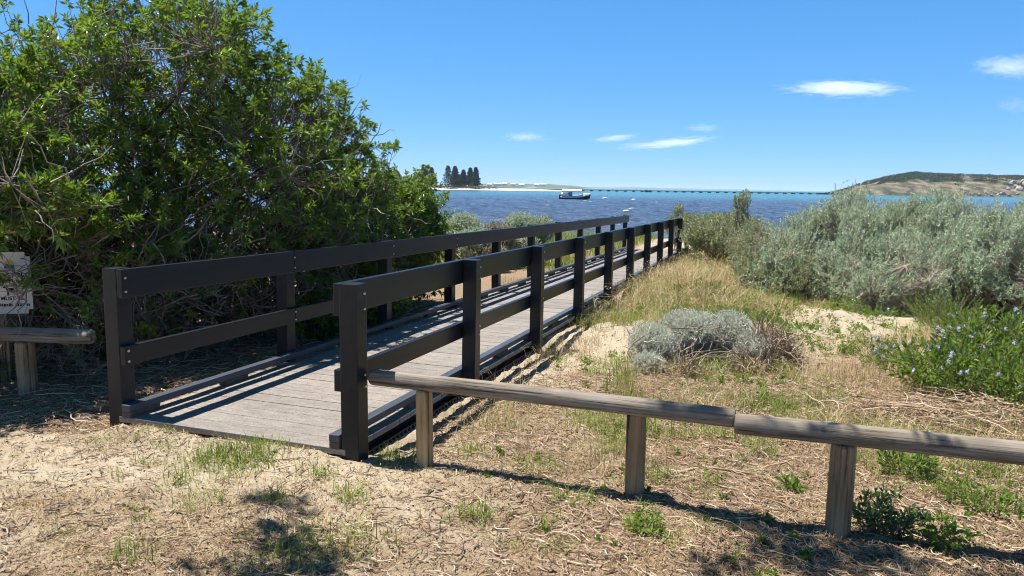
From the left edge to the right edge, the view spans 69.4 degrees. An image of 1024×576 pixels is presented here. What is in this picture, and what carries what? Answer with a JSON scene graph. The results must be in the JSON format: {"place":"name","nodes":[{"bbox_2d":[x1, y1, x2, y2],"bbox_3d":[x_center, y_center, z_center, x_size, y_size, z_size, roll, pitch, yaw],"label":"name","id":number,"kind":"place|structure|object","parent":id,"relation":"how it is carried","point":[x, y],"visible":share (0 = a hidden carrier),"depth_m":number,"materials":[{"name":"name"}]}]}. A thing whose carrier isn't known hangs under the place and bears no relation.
{"place":"outdoors","nodes":[
{"label":"outdoors","id":0,"kind":"place"},
{"bbox_2d":[428,185,559,190],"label":"headland","id":1,"kind":"structure","parent":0,"point":[485,188],"depth_m":701.40,"materials":[{"name":"beige sand"}]},
{"bbox_2d":[420,164,427,181],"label":"norfolk pine","id":2,"kind":"object","parent":1,"relation":"on","point":[424,173],"visible":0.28,"depth_m":725.10,"materials":[{"name":"green plant"}]},
{"bbox_2d":[424,167,437,185],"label":"norfolk pine","id":3,"kind":"object","parent":1,"relation":"on","point":[431,170],"visible":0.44,"depth_m":718.32,"materials":[{"name":"green plant"}]},
{"bbox_2d":[441,165,456,185],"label":"norfolk pine","id":4,"kind":"object","parent":1,"relation":"on","point":[448,177],"visible":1,"depth_m":696.50,"materials":[{"name":"green plant"}]},
{"bbox_2d":[450,166,461,187],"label":"norfolk pine","id":5,"kind":"object","parent":1,"relation":"on","point":[455,176],"visible":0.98,"depth_m":702.56,"materials":[{"name":"green plant"}]},
{"bbox_2d":[428,185,497,188],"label":"scrub","id":6,"kind":"object","parent":1,"relation":"on","point":[463,186],"visible":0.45,"depth_m":698.41,"materials":[{"name":"green plant"}]},
{"bbox_2d":[460,170,466,185],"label":"norfolk pine","id":7,"kind":"object","parent":1,"relation":"on","point":[463,176],"visible":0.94,"depth_m":710.33,"materials":[{"name":"green plant"}]},
{"bbox_2d":[464,167,472,185],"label":"norfolk pine","id":8,"kind":"object","parent":1,"relation":"on","point":[468,179],"visible":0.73,"depth_m":706.26,"materials":[{"name":"green plant"}]},
{"bbox_2d":[470,167,482,188],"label":"norfolk pine","id":9,"kind":"object","parent":1,"relation":"on","point":[475,181],"visible":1,"depth_m":698.63,"materials":[{"name":"green plant"}]},
{"bbox_2d":[0,231,1023,575],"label":"ground","id":10,"kind":"structure","parent":0,"point":[454,495],"depth_m":3.92,"materials":[{"name":"beige sand"}]},
{"bbox_2d":[0,252,33,381],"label":"sign","id":11,"kind":"object","parent":10,"relation":"on","point":[6,349],"visible":0.52,"depth_m":5.85,"materials":[{"name":"white metal"}]},
{"bbox_2d":[0,327,95,396],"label":"log fence","id":12,"kind":"object","parent":10,"relation":"on","point":[25,358],"visible":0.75,"depth_m":5.52,"materials":[{"name":"wood"}]},
{"bbox_2d":[60,511,83,516],"bbox_3d":[-2.127,1.093,3.576,0.100,0.019,0.015,-3,9,-25],"label":"stick","id":13,"kind":"object","parent":10,"relation":"on","point":[61,515],"visible":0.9,"depth_m":3.56,"materials":[{"name":"beige wood"}]},
{"bbox_2d":[0,0,417,384],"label":"shrub","id":14,"kind":"object","parent":10,"relation":"on","point":[80,244],"visible":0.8,"depth_m":6.73,"materials":[{"name":"green plant"}]},
{"bbox_2d":[266,457,298,460],"bbox_3d":[-1.318,0.987,4.258,0.198,0.032,0.020,1,8,3],"label":"stick","id":15,"kind":"object","parent":10,"relation":"on","point":[283,459],"visible":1,"depth_m":4.25,"materials":[{"name":"beige wood"}]},
{"bbox_2d":[295,163,457,341],"bbox_3d":[-1.864,-0.500,9.313,2.180,2.210,3.657,1,8,0],"label":"shrub","id":16,"kind":"object","parent":10,"relation":"on","point":[423,217],"visible":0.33,"depth_m":9.70,"materials":[{"name":"green plant"}]},
{"bbox_2d":[102,215,688,461],"bbox_3d":[1.190,-0.371,12.991,1.917,1.437,17.979,3,8,19],"label":"footbridge","id":17,"kind":"object","parent":10,"relation":"on","point":[354,415],"visible":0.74,"depth_m":5.88,"materials":[{"name":"wood"}]},
{"bbox_2d":[443,208,491,259],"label":"coast shrub","id":18,"kind":"object","parent":10,"relation":"on","point":[464,223],"visible":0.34,"depth_m":15.21,"materials":[{"name":"green plant"}]},
{"bbox_2d":[458,214,514,257],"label":"coast shrub","id":19,"kind":"object","parent":10,"relation":"on","point":[491,225],"visible":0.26,"depth_m":15.65,"materials":[{"name":"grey plant"}]},
{"bbox_2d":[0,281,1023,575],"bbox_3d":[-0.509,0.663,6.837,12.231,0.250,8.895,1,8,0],"label":"dead twigs","id":20,"kind":"object","parent":10,"relation":"on","point":[926,407],"visible":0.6,"depth_m":3.94,"materials":[{"name":"beige plant"}]},
{"bbox_2d":[502,210,554,250],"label":"coast shrub","id":21,"kind":"object","parent":10,"relation":"on","point":[518,220],"visible":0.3,"depth_m":16.79,"materials":[{"name":"green plant"}]},
{"bbox_2d":[619,507,675,540],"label":"weed","id":22,"kind":"object","parent":10,"relation":"on","point":[636,515],"visible":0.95,"depth_m":3.52,"materials":[{"name":"green plant"}]},
{"bbox_2d":[669,201,684,250],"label":"shrub","id":23,"kind":"object","parent":10,"relation":"on","point":[676,213],"visible":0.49,"depth_m":20.86,"materials":[{"name":"green plant"}]},
{"bbox_2d":[368,369,1023,539],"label":"log fence","id":24,"kind":"object","parent":10,"relation":"on","point":[844,440],"visible":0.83,"depth_m":3.59,"materials":[{"name":"brown wood"}]},
{"bbox_2d":[622,304,775,375],"bbox_3d":[1.775,0.486,7.054,1.516,0.611,1.226,1,8,0],"label":"cushion bush","id":25,"kind":"object","parent":10,"relation":"on","point":[721,332],"visible":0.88,"depth_m":7.03,"materials":[{"name":"grey plant"}]},
{"bbox_2d":[669,276,735,297],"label":"feathery plant","id":26,"kind":"object","parent":10,"relation":"on","point":[715,286],"visible":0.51,"depth_m":10.62,"materials":[{"name":"green plant"}]},
{"bbox_2d":[664,209,765,263],"bbox_3d":[5.171,-1.448,19.392,2.082,1.414,7.314,2,8,7],"label":"coast shrub","id":27,"kind":"object","parent":10,"relation":"on","point":[706,233],"visible":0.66,"depth_m":17.09,"materials":[{"name":"green plant"}]},
{"bbox_2d":[678,461,786,474],"bbox_3d":[1.293,1.046,4.276,0.752,0.039,0.109,-1,8,-15],"label":"stick","id":28,"kind":"object","parent":10,"relation":"on","point":[715,468],"visible":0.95,"depth_m":4.26,"materials":[{"name":"beige wood"}]},
{"bbox_2d":[652,305,816,384],"bbox_3d":[2.026,0.568,6.835,1.750,0.730,0.894,-4,9,-30],"label":"dry bush","id":29,"kind":"object","parent":10,"relation":"on","point":[783,347],"visible":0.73,"depth_m":6.83,"materials":[{"name":"brown plant"}]},
{"bbox_2d":[730,188,753,260],"bbox_3d":[4.775,-1.176,15.487,0.480,1.835,0.438,1,8,0],"label":"sapling","id":30,"kind":"object","parent":10,"relation":"on","point":[741,206],"visible":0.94,"depth_m":15.37,"materials":[{"name":"green plant"}]},
{"bbox_2d":[482,267,1023,575],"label":"weeds","id":31,"kind":"object","parent":10,"relation":"on","point":[745,378],"visible":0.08,"depth_m":7.58,"materials":[{"name":"green plant"}]},
{"bbox_2d":[773,302,786,329],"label":"leafy shoot","id":32,"kind":"object","parent":10,"relation":"on","point":[778,316],"visible":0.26,"depth_m":7.78,"materials":[{"name":"green plant"}]},
{"bbox_2d":[723,211,839,304],"bbox_3d":[4.337,-0.440,12.505,1.665,1.685,3.485,1,8,0],"label":"saltbush","id":33,"kind":"object","parent":10,"relation":"on","point":[746,250],"visible":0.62,"depth_m":11.64,"materials":[{"name":"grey plant"}]},
{"bbox_2d":[774,471,809,492],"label":"weed","id":34,"kind":"object","parent":10,"relation":"on","point":[794,482],"visible":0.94,"depth_m":4.02,"materials":[{"name":"green plant"}]},
{"bbox_2d":[746,179,992,315],"bbox_3d":[5.767,-0.601,11.926,3.351,2.335,4.678,7,10,40],"label":"saltbush","id":35,"kind":"object","parent":10,"relation":"on","point":[852,234],"visible":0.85,"depth_m":11.23,"materials":[{"name":"green plant"}]},
{"bbox_2d":[858,263,904,307],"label":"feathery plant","id":36,"kind":"object","parent":10,"relation":"on","point":[881,294],"visible":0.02,"depth_m":10.72,"materials":[{"name":"green plant"}]},
{"bbox_2d":[852,334,923,367],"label":"flowering plant","id":37,"kind":"object","parent":10,"relation":"on","point":[877,350],"visible":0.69,"depth_m":7.01,"materials":[{"name":"green plant"}]},
{"bbox_2d":[851,482,932,540],"bbox_3d":[1.763,1.061,3.477,0.304,0.279,0.333,-3,9,-27],"label":"weed","id":38,"kind":"object","parent":10,"relation":"on","point":[890,512],"visible":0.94,"depth_m":3.47,"materials":[{"name":"green plant"}]},
{"bbox_2d":[894,548,901,571],"bbox_3d":[1.678,1.188,3.216,0.017,0.017,0.218,4,8,20],"label":"stick","id":39,"kind":"object","parent":10,"relation":"on","point":[896,554],"visible":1,"depth_m":3.25,"materials":[{"name":"wood"}]},
{"bbox_2d":[875,449,942,480],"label":"weed","id":40,"kind":"object","parent":10,"relation":"on","point":[922,461],"visible":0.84,"depth_m":4.23,"materials":[{"name":"green plant"}]},
{"bbox_2d":[906,508,980,553],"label":"weed","id":41,"kind":"object","parent":10,"relation":"on","point":[941,540],"visible":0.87,"depth_m":3.37,"materials":[{"name":"green plant"}]},
{"bbox_2d":[871,325,1023,404],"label":"flowering plant","id":42,"kind":"object","parent":10,"relation":"on","point":[952,362],"visible":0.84,"depth_m":5.98,"materials":[{"name":"green plant"}]},
{"bbox_2d":[898,282,996,326],"bbox_3d":[5.443,0.228,9.345,1.053,0.623,1.123,1,8,0],"label":"feathery plant","id":43,"kind":"object","parent":10,"relation":"on","point":[933,312],"visible":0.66,"depth_m":9.36,"materials":[{"name":"green plant"}]},
{"bbox_2d":[924,191,1023,321],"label":"saltbush","id":44,"kind":"object","parent":10,"relation":"on","point":[989,252],"visible":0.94,"depth_m":9.61,"materials":[{"name":"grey plant"}]},
{"bbox_2d":[930,299,1023,357],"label":"flowering plant","id":45,"kind":"object","parent":10,"relation":"on","point":[1007,326],"visible":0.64,"depth_m":7.30,"materials":[{"name":"green plant"}]},
{"bbox_2d":[943,478,1023,520],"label":"weed","id":46,"kind":"object","parent":10,"relation":"on","point":[1002,498],"visible":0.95,"depth_m":3.79,"materials":[{"name":"green plant"}]},
{"bbox_2d":[972,350,1023,414],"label":"leafy bush","id":47,"kind":"object","parent":10,"relation":"on","point":[1001,386],"visible":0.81,"depth_m":5.62,"materials":[{"name":"green plant"}]},
{"bbox_2d":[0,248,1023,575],"bbox_3d":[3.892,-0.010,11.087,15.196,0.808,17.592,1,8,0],"label":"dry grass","id":48,"kind":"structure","parent":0,"point":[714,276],"depth_m":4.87,"materials":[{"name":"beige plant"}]},
{"bbox_2d":[0,0,1023,190],"label":"sky","id":49,"kind":"structure","parent":0,"point":[792,95],"materials":[{"name":"blue"}]},
{"bbox_2d":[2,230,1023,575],"bbox_3d":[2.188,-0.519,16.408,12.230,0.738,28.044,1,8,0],"label":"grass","id":50,"kind":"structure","parent":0,"point":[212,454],"depth_m":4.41,"materials":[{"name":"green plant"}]},
{"bbox_2d":[480,183,591,188],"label":"hill","id":51,"kind":"structure","parent":0,"point":[550,186],"depth_m":2648.55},
{"bbox_2d":[51,181,1023,238],"bbox_3d":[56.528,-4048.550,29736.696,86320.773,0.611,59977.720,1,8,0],"label":"sea","id":52,"kind":"structure","parent":0,"point":[653,206],"depth_m":153.49,"materials":[{"name":"liquid"}]},
{"bbox_2d":[559,189,590,199],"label":"tour boat","id":53,"kind":"object","parent":52,"relation":"on","point":[584,196],"visible":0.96,"depth_m":202.25,"materials":[{"name":"blue metal"}]},
{"bbox_2d":[544,189,846,194],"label":"causeway","id":54,"kind":"structure","parent":52,"relation":"on","point":[701,191],"depth_m":789.97,"materials":[{"name":"concrete"}]},
{"bbox_2d":[593,258,782,314],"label":"grass","id":55,"kind":"structure","parent":0,"point":[677,290],"depth_m":10.40,"materials":[{"name":"plant"}]},
{"bbox_2d":[586,187,830,191],"bbox_3d":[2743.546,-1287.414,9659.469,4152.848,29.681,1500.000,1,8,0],"label":"hill","id":56,"kind":"structure","parent":0,"point":[687,189],"depth_m":9178.75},
{"bbox_2d":[843,175,1023,196],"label":"island","id":57,"kind":"structure","parent":0,"point":[917,185],"depth_m":837.03,"materials":[{"name":"beige sand"}]},
{"bbox_2d":[828,171,1023,192],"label":"scrub","id":58,"kind":"object","parent":57,"relation":"on","point":[909,175],"visible":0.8,"depth_m":899.70,"materials":[{"name":"green plant"}]},
{"bbox_2d":[1015,186,1023,190],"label":"boulder","id":59,"kind":"object","parent":57,"relation":"on","point":[1018,188],"visible":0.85,"depth_m":829.62,"materials":[{"name":"stone"}]}
]}

